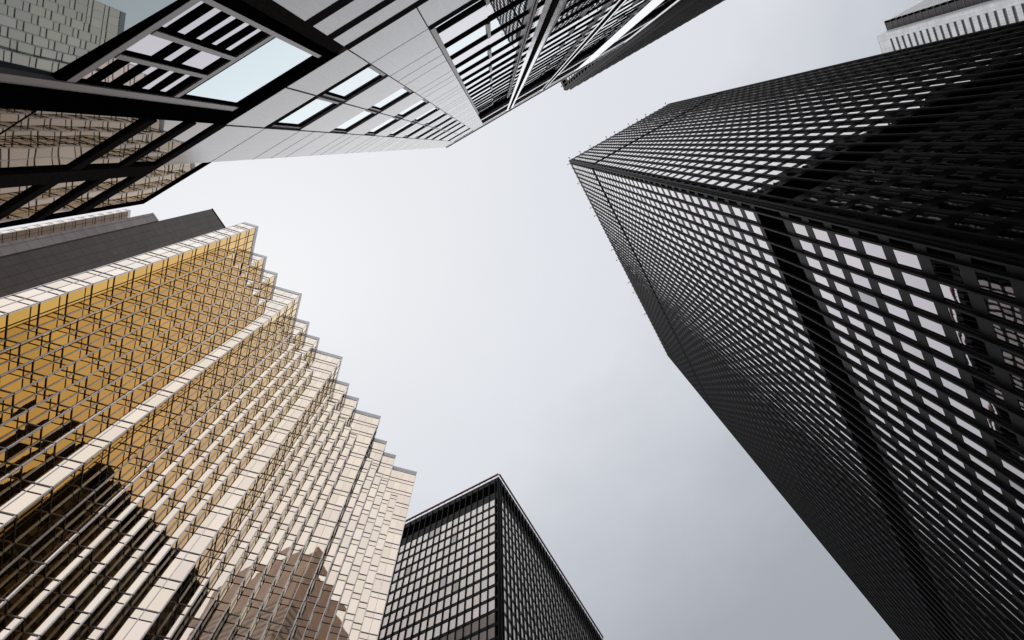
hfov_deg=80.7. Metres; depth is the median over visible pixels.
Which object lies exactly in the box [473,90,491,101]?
window
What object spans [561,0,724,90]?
black tower
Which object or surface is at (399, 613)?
window
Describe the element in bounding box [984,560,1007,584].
window
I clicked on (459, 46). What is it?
window
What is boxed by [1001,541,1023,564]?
window
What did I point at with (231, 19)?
window
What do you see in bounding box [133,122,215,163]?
window
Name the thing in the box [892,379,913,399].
window
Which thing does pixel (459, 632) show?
window
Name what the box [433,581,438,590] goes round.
window
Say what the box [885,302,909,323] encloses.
window
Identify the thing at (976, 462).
window
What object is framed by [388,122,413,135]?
window
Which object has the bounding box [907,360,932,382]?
window
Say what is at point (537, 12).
window
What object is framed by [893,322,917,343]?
window
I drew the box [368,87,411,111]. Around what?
window
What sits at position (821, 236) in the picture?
window
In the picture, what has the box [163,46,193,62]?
window
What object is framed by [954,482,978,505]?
window
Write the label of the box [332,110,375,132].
window
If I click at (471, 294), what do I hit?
sky
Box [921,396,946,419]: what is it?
window
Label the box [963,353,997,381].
window
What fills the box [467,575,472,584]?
window
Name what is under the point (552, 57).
window
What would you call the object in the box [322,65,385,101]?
window
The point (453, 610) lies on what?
window
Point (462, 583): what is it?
window
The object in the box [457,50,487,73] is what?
window
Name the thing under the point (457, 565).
window
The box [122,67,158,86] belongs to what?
window
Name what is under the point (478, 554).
window
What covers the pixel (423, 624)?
window
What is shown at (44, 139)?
window
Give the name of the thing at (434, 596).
window
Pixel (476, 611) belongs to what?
window
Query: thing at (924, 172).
window
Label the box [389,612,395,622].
window
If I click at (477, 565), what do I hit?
window
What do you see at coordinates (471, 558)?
window
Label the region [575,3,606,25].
window
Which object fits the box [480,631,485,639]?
window
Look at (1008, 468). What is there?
window
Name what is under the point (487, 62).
window
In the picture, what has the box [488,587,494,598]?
window
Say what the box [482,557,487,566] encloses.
window
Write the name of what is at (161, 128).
window
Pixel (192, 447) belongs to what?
gold tower
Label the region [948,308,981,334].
window
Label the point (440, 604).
window
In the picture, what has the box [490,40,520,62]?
window
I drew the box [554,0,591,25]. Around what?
window
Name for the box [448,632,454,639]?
window
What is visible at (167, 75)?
window
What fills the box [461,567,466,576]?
window
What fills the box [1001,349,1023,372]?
window
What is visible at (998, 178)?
window
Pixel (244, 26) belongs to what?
window
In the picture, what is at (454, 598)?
window
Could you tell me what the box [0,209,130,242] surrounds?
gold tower
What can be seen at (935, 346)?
window
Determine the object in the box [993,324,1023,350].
window
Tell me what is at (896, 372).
window
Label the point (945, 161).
window
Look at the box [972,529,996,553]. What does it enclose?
window
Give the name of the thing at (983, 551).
window
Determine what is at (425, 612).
window
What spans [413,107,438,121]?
window
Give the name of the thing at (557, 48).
window
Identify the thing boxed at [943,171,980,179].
window
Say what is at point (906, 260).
window
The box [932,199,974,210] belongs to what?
window
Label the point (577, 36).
window
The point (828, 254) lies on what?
window
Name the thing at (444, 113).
window
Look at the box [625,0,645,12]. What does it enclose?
window
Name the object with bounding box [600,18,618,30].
window
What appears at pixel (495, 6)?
window
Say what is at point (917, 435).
window
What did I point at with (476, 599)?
window
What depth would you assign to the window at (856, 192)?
44.87 m
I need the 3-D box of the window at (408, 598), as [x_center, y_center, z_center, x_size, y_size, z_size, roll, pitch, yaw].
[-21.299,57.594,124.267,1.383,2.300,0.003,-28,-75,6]
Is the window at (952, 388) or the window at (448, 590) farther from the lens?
the window at (448, 590)
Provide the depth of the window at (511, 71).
23.49 m
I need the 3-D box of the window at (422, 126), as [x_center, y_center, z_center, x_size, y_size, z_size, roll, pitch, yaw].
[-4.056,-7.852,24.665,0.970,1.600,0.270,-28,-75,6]
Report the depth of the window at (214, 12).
5.05 m
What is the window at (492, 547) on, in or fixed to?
in the black tower at (477, 563)
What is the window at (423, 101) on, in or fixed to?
in the granite tower at (109, 104)
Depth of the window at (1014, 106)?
43.76 m
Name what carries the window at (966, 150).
in the black tower at (823, 268)
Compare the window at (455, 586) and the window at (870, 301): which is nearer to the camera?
the window at (870, 301)
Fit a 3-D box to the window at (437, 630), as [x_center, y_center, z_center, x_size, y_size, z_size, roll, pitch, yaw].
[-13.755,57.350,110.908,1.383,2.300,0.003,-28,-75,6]
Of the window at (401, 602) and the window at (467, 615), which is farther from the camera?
the window at (401, 602)
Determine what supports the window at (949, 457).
in the black tower at (823, 268)
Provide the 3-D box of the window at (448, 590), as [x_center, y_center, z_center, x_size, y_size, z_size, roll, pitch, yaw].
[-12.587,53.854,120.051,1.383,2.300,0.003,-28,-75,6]
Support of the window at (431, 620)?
in the black tower at (477, 563)
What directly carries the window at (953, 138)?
in the black tower at (823, 268)
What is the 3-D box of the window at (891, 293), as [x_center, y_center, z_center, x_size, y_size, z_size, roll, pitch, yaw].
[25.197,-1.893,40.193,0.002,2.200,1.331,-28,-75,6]
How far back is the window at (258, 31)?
5.94 m
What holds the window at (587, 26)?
in the granite tower at (109, 104)
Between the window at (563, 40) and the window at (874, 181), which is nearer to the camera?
the window at (563, 40)
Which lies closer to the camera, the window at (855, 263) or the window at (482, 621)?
the window at (855, 263)
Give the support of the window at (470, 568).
in the black tower at (477, 563)
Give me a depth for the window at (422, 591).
123.88 m
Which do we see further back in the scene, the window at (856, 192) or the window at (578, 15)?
the window at (856, 192)
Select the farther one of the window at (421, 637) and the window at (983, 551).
the window at (421, 637)
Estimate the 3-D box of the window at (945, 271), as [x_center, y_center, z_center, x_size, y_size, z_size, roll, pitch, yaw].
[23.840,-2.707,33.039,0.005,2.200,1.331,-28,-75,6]
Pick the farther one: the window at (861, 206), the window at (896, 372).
the window at (896, 372)
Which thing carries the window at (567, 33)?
in the granite tower at (109, 104)
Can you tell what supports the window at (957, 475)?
in the black tower at (823, 268)
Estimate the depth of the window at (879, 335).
44.61 m
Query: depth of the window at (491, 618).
106.49 m
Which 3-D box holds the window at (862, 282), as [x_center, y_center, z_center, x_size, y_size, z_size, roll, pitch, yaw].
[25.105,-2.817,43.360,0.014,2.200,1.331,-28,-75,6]
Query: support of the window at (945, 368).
in the black tower at (823, 268)
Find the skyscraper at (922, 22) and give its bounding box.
[876,0,1023,52]
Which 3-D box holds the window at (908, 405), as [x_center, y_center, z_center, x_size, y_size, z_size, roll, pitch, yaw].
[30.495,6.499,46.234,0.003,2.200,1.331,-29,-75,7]
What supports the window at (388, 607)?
in the black tower at (477, 563)
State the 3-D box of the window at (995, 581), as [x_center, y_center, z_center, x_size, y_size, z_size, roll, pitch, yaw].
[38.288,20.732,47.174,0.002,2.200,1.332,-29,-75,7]
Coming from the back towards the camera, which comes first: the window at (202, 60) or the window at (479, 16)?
the window at (479, 16)
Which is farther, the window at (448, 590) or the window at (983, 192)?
the window at (448, 590)
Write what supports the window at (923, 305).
in the black tower at (823, 268)
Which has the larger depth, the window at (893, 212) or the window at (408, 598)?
the window at (408, 598)
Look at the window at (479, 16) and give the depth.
10.85 m
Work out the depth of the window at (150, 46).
4.97 m
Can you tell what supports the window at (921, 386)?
in the black tower at (823, 268)
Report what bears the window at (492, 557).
in the black tower at (477, 563)
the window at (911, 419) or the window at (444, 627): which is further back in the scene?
the window at (444, 627)
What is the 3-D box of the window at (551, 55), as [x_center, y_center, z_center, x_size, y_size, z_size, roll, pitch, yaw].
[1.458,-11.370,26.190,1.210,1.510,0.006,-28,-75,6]
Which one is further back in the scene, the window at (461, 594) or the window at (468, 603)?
the window at (461, 594)
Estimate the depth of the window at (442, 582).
123.39 m
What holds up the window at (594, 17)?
in the granite tower at (109, 104)
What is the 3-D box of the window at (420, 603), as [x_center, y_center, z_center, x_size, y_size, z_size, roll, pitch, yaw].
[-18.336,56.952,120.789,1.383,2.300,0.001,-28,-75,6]
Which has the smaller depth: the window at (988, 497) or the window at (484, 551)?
the window at (988, 497)
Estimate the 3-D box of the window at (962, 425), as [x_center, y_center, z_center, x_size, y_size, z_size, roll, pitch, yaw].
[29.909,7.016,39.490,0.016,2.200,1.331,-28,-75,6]
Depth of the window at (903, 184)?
41.52 m
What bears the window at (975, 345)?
in the black tower at (823, 268)
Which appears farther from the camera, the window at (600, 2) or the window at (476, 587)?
the window at (476, 587)
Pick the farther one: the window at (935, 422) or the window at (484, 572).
the window at (484, 572)
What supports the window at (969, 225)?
in the black tower at (823, 268)
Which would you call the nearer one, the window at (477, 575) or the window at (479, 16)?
the window at (479, 16)
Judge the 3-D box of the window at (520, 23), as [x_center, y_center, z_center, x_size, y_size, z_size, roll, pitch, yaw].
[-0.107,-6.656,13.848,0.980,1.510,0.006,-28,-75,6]
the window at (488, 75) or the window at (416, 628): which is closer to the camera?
the window at (488, 75)
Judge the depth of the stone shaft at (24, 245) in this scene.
82.08 m
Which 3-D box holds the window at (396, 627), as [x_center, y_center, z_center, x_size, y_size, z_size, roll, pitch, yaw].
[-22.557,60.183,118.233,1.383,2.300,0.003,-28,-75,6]
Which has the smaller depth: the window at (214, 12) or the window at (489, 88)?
the window at (214, 12)
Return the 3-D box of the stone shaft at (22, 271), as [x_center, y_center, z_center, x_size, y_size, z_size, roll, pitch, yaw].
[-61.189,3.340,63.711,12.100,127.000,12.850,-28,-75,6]
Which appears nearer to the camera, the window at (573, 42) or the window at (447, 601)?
the window at (573, 42)
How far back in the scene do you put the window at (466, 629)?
107.05 m
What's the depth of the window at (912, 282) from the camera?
36.63 m
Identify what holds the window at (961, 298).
in the black tower at (823, 268)
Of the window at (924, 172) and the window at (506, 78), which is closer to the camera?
the window at (506, 78)
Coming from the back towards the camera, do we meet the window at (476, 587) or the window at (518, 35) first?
the window at (476, 587)
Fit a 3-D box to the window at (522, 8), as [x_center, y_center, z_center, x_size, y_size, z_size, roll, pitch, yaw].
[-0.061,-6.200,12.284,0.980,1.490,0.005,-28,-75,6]
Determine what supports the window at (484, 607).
in the black tower at (477, 563)
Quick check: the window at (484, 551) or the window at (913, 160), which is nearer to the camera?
the window at (913, 160)
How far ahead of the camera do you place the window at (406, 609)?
121.14 m
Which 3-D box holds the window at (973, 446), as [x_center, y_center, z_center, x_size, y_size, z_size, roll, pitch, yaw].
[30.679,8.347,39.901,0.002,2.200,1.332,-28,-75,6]
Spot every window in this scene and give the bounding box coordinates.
[0,111,143,171]
[0,180,91,224]
[48,177,130,216]
[81,58,118,79]
[86,120,185,166]
[91,163,204,209]
[101,62,140,83]
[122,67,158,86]
[125,34,174,57]
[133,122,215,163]
[142,71,176,89]
[159,75,191,92]
[161,1,205,28]
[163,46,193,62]
[177,8,222,35]
[181,51,221,69]
[186,38,314,103]
[196,16,237,41]
[211,23,250,46]
[225,29,262,51]
[272,97,338,128]
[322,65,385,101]
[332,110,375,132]
[366,117,398,134]
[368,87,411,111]
[379,628,385,638]
[382,616,388,625]
[385,605,390,613]
[386,625,392,635]
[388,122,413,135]
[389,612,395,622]
[392,601,397,610]
[393,621,399,631]
[396,99,427,117]
[396,610,401,619]
[398,598,404,607]
[398,631,404,639]
[400,618,406,628]
[403,606,408,615]
[404,125,424,136]
[405,594,411,603]
[405,627,411,638]
[408,615,413,624]
[410,603,415,612]
[412,591,417,600]
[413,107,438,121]
[413,623,419,634]
[415,611,420,621]
[417,599,422,608]
[419,588,424,597]
[419,633,424,639]
[420,620,426,630]
[422,607,428,617]
[424,596,429,605]
[425,112,446,124]
[426,584,431,593]
[426,629,432,639]
[428,617,433,627]
[429,604,435,614]
[431,592,436,602]
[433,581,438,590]
[433,626,439,637]
[434,117,452,127]
[435,0,484,29]
[435,613,441,623]
[437,601,442,610]
[438,589,443,598]
[439,5,487,45]
[440,578,445,586]
[441,622,447,633]
[443,609,448,619]
[444,597,449,607]
[445,585,451,595]
[446,25,486,57]
[447,574,452,583]
[448,564,453,572]
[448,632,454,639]
[449,618,455,629]
[450,605,456,616]
[451,39,488,66]
[452,593,457,603]
[453,582,458,591]
[454,571,459,579]
[455,561,459,569]
[456,628,462,639]
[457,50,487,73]
[457,615,462,625]
[458,602,463,612]
[459,590,464,599]
[460,59,489,79]
[460,578,465,587]
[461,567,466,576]
[462,557,466,565]
[463,67,488,84]
[464,625,469,636]
[465,598,471,609]
[465,611,470,622]
[466,73,490,89]
[466,586,471,596]
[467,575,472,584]
[468,78,489,92]
[468,554,473,562]
[468,564,472,573]
[470,83,490,96]
[471,87,490,99]
[472,621,477,632]
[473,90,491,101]
[473,595,478,605]
[473,607,478,618]
[474,571,479,581]
[474,583,479,592]
[475,550,480,559]
[475,560,480,569]
[480,603,486,614]
[480,617,485,628]
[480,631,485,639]
[481,579,486,589]
[481,591,486,601]
[482,547,487,555]
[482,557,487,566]
[482,568,486,577]
[487,0,518,18]
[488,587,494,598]
[488,599,494,611]
[488,613,494,624]
[488,627,494,639]
[489,15,526,45]
[489,543,494,552]
[489,554,494,562]
[489,564,494,573]
[489,575,494,585]
[490,0,530,32]
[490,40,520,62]
[491,29,523,53]
[491,58,515,74]
[491,70,512,84]
[492,50,517,68]
[492,64,514,79]
[492,79,510,90]
[493,74,511,86]
[529,21,536,31]
[532,57,552,70]
[533,6,541,19]
[534,51,557,66]
[536,45,560,61]
[539,38,565,55]
[542,30,570,49]
[546,20,578,42]
[550,9,585,34]
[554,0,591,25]
[556,39,577,53]
[563,31,584,45]
[565,23,590,40]
[573,14,597,31]
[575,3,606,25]
[586,0,607,13]
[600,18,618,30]
[605,10,626,24]
[613,0,636,16]
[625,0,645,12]
[812,228,831,244]
[819,246,838,263]
[823,198,850,206]
[827,264,845,280]
[834,282,853,299]
[835,234,856,252]
[841,299,859,316]
[842,188,869,196]
[843,254,864,272]
[848,202,876,211]
[850,273,871,291]
[858,291,879,310]
[862,178,890,185]
[862,241,886,261]
[865,310,886,328]
[868,191,899,200]
[870,262,894,282]
[872,328,893,346]
[876,206,909,217]
[878,283,902,303]
[879,345,900,364]
[881,168,911,174]
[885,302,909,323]
[886,363,907,382]
[889,180,920,188]
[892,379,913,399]
[893,250,922,272]
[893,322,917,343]
[897,195,933,205]
[899,396,920,416]
[900,341,925,363]
[901,272,930,294]
[902,157,930,163]
[906,413,927,433]
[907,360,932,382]
[908,212,947,224]
[910,169,943,177]
[910,294,938,317]
[912,429,933,449]
[914,378,938,400]
[917,315,946,339]
[918,444,939,465]
[920,183,957,192]
[921,147,951,152]
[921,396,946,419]
[925,336,954,361]
[928,414,952,437]
[930,259,964,284]
[931,158,964,165]
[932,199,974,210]
[933,357,961,381]
[935,432,959,454]
[939,284,972,309]
[940,377,968,401]
[942,136,971,141]
[942,449,965,471]
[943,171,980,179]
[947,218,994,232]
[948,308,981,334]
[948,397,976,422]
[948,466,972,489]
[952,147,987,153]
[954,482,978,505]
[955,416,982,441]
[956,331,988,357]
[957,186,1000,197]
[961,125,992,131]
[961,499,984,521]
[962,435,990,461]
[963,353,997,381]
[966,159,1005,167]
[967,515,990,537]
[968,453,996,479]
[971,376,1004,403]
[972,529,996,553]
[973,204,1023,217]
[975,271,1015,299]
[975,472,1003,498]
[976,135,1010,141]
[979,397,1012,426]
[979,546,1002,569]
[982,113,1015,120]
[982,173,1023,183]
[982,490,1009,515]
[984,298,1023,327]
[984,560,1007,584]
[986,418,1019,447]
[989,508,1016,534]
[990,575,1013,599]
[991,147,1023,154]
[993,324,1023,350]
[994,439,1023,466]
[995,226,1023,241]
[995,525,1022,551]
[996,124,1023,130]
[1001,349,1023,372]
[1001,460,1023,482]
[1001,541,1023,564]
[1002,103,1023,109]
[1007,558,1023,575]
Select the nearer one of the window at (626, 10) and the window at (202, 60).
the window at (202, 60)
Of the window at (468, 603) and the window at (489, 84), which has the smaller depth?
the window at (489, 84)
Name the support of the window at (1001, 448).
in the black tower at (823, 268)
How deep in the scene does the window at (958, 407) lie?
39.08 m
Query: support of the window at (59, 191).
in the granite tower at (109, 104)
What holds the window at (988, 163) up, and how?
in the black tower at (823, 268)
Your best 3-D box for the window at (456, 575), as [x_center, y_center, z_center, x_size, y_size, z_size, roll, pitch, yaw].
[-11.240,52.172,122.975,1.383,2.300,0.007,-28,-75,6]
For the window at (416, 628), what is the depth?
114.57 m
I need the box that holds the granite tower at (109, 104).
[0,0,679,227]
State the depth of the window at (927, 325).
37.45 m
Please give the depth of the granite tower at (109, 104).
7.56 m
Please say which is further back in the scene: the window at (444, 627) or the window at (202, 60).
the window at (444, 627)
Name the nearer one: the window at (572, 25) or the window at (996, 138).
the window at (572, 25)
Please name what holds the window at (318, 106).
in the granite tower at (109, 104)
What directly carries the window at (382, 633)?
in the black tower at (477, 563)
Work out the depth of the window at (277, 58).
7.00 m
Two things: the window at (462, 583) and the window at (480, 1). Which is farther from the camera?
the window at (462, 583)
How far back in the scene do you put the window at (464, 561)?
125.92 m
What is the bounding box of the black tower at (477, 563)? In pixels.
[377,473,603,639]
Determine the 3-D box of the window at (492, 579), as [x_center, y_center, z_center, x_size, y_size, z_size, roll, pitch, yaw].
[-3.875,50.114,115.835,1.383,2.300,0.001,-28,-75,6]
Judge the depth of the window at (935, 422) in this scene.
43.10 m
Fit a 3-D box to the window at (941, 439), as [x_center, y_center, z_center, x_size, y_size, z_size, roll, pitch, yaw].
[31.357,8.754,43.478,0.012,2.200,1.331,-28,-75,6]
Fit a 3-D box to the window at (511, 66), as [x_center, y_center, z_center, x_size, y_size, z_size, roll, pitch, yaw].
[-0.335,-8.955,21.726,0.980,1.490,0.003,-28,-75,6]
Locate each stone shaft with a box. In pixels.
[0,208,225,297]
[0,213,158,256]
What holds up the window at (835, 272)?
in the black tower at (823, 268)
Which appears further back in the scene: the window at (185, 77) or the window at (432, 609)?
the window at (432, 609)
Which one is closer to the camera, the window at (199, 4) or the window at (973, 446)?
the window at (199, 4)
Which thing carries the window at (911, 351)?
in the black tower at (823, 268)
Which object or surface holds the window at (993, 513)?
in the black tower at (823, 268)
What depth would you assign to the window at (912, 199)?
38.52 m
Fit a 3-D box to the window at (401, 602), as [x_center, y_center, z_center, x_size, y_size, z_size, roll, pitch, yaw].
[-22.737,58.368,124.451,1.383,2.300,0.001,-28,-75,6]
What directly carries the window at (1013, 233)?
in the black tower at (823, 268)
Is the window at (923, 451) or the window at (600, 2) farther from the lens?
the window at (923, 451)
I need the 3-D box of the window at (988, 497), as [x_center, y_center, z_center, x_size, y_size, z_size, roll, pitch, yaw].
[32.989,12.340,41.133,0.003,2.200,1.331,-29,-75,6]
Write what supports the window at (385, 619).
in the black tower at (477, 563)
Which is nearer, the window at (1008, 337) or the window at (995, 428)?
the window at (1008, 337)
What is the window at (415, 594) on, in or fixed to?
in the black tower at (477, 563)
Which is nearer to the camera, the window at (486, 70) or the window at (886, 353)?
the window at (486, 70)
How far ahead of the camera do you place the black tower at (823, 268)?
57.33 m
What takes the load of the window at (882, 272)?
in the black tower at (823, 268)
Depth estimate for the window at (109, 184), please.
8.00 m
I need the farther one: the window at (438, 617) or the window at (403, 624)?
the window at (403, 624)
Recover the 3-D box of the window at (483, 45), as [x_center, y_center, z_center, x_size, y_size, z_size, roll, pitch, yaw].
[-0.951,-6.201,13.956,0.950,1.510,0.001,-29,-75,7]
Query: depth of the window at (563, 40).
23.25 m
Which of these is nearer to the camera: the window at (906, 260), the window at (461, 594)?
the window at (906, 260)
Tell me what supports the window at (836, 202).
in the black tower at (823, 268)
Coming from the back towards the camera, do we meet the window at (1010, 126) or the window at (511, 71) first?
the window at (1010, 126)
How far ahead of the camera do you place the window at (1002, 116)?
43.60 m
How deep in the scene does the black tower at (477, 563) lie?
128.95 m
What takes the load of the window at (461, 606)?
in the black tower at (477, 563)
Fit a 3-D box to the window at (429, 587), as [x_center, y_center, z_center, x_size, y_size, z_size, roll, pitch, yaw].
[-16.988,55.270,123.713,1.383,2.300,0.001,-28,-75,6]
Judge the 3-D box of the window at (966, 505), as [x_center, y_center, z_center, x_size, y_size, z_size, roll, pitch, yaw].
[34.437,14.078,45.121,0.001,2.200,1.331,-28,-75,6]
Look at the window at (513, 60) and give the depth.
20.31 m
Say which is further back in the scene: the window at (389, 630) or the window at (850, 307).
the window at (389, 630)
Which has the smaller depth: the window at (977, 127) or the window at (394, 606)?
the window at (977, 127)
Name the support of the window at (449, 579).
in the black tower at (477, 563)
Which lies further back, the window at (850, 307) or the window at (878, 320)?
the window at (850, 307)
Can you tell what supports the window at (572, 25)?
in the granite tower at (109, 104)
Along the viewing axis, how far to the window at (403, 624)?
118.03 m
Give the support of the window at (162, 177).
in the granite tower at (109, 104)
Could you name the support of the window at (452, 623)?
in the black tower at (477, 563)
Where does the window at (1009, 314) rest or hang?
in the black tower at (823, 268)
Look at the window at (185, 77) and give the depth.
6.04 m
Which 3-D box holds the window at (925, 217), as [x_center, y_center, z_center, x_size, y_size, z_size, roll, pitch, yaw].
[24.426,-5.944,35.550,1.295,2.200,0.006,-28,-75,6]
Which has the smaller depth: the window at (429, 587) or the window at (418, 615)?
the window at (418, 615)
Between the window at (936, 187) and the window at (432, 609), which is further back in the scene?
the window at (432, 609)
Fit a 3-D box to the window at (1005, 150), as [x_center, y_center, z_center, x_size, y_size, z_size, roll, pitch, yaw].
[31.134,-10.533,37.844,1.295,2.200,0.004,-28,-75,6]
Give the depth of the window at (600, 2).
18.48 m
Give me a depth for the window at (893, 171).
44.44 m
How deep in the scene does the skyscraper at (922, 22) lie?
233.30 m
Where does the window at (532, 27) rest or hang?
in the granite tower at (109, 104)
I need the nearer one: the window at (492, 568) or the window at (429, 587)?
the window at (492, 568)
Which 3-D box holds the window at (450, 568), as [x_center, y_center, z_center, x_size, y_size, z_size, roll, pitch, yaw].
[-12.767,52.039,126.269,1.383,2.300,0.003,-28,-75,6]
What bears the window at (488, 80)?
in the granite tower at (109, 104)
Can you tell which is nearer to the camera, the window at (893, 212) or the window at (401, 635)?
the window at (893, 212)
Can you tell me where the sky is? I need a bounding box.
[0,0,920,639]
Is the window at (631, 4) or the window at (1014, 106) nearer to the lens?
the window at (631, 4)
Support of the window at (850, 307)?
in the black tower at (823, 268)
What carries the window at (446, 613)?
in the black tower at (477, 563)
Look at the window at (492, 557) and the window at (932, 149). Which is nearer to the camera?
the window at (932, 149)
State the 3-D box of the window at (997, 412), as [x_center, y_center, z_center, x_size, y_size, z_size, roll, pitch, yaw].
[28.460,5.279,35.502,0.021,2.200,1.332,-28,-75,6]
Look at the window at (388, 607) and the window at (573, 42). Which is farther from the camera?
the window at (388, 607)
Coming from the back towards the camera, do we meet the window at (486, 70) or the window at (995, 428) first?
the window at (995, 428)
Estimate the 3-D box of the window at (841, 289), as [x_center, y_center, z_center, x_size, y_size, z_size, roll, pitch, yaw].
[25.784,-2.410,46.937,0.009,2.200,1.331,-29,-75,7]
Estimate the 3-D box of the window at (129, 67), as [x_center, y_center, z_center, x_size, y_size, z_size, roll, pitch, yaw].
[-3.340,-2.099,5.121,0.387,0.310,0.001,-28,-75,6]
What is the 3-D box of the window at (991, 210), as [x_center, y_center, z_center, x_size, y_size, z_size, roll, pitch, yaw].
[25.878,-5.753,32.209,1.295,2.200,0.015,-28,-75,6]
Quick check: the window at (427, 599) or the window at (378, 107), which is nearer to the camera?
the window at (378, 107)
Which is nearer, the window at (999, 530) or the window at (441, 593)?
the window at (999, 530)
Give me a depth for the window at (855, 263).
42.93 m
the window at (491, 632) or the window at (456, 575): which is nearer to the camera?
the window at (491, 632)
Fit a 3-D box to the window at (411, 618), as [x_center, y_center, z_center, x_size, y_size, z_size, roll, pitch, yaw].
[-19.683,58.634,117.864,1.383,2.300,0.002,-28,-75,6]
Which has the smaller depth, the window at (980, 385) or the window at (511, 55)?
the window at (511, 55)
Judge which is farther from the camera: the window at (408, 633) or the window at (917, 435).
the window at (408, 633)
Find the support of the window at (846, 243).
in the black tower at (823, 268)
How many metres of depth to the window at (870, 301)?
43.79 m
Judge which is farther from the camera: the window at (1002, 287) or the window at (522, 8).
the window at (1002, 287)
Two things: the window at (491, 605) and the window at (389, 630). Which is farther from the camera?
the window at (389, 630)
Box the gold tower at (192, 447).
[0,222,416,639]
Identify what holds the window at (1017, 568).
in the black tower at (823, 268)
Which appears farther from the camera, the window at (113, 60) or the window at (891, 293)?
the window at (891, 293)
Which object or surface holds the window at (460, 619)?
in the black tower at (477, 563)
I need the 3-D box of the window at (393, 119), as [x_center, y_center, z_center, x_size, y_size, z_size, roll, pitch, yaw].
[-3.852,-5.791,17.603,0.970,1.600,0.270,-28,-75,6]
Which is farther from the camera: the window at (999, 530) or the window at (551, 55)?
the window at (999, 530)
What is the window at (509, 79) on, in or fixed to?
in the granite tower at (109, 104)
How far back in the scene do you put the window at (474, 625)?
106.89 m
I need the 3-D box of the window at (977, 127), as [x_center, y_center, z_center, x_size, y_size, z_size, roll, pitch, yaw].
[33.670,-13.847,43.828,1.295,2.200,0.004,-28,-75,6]
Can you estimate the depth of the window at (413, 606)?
120.95 m
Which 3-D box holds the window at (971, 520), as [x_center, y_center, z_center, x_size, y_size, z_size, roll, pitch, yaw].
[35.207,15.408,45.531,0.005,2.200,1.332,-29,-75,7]
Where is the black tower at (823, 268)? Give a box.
[567,20,1023,639]
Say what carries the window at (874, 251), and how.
in the black tower at (823, 268)
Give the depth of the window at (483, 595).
112.93 m
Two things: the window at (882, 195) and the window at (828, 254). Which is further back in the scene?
the window at (828, 254)
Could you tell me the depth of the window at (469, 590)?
116.32 m
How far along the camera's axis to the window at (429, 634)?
111.11 m
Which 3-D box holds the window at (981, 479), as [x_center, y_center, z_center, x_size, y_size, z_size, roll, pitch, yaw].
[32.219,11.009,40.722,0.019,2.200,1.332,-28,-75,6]
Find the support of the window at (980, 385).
in the black tower at (823, 268)
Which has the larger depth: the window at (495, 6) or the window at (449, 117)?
the window at (449, 117)

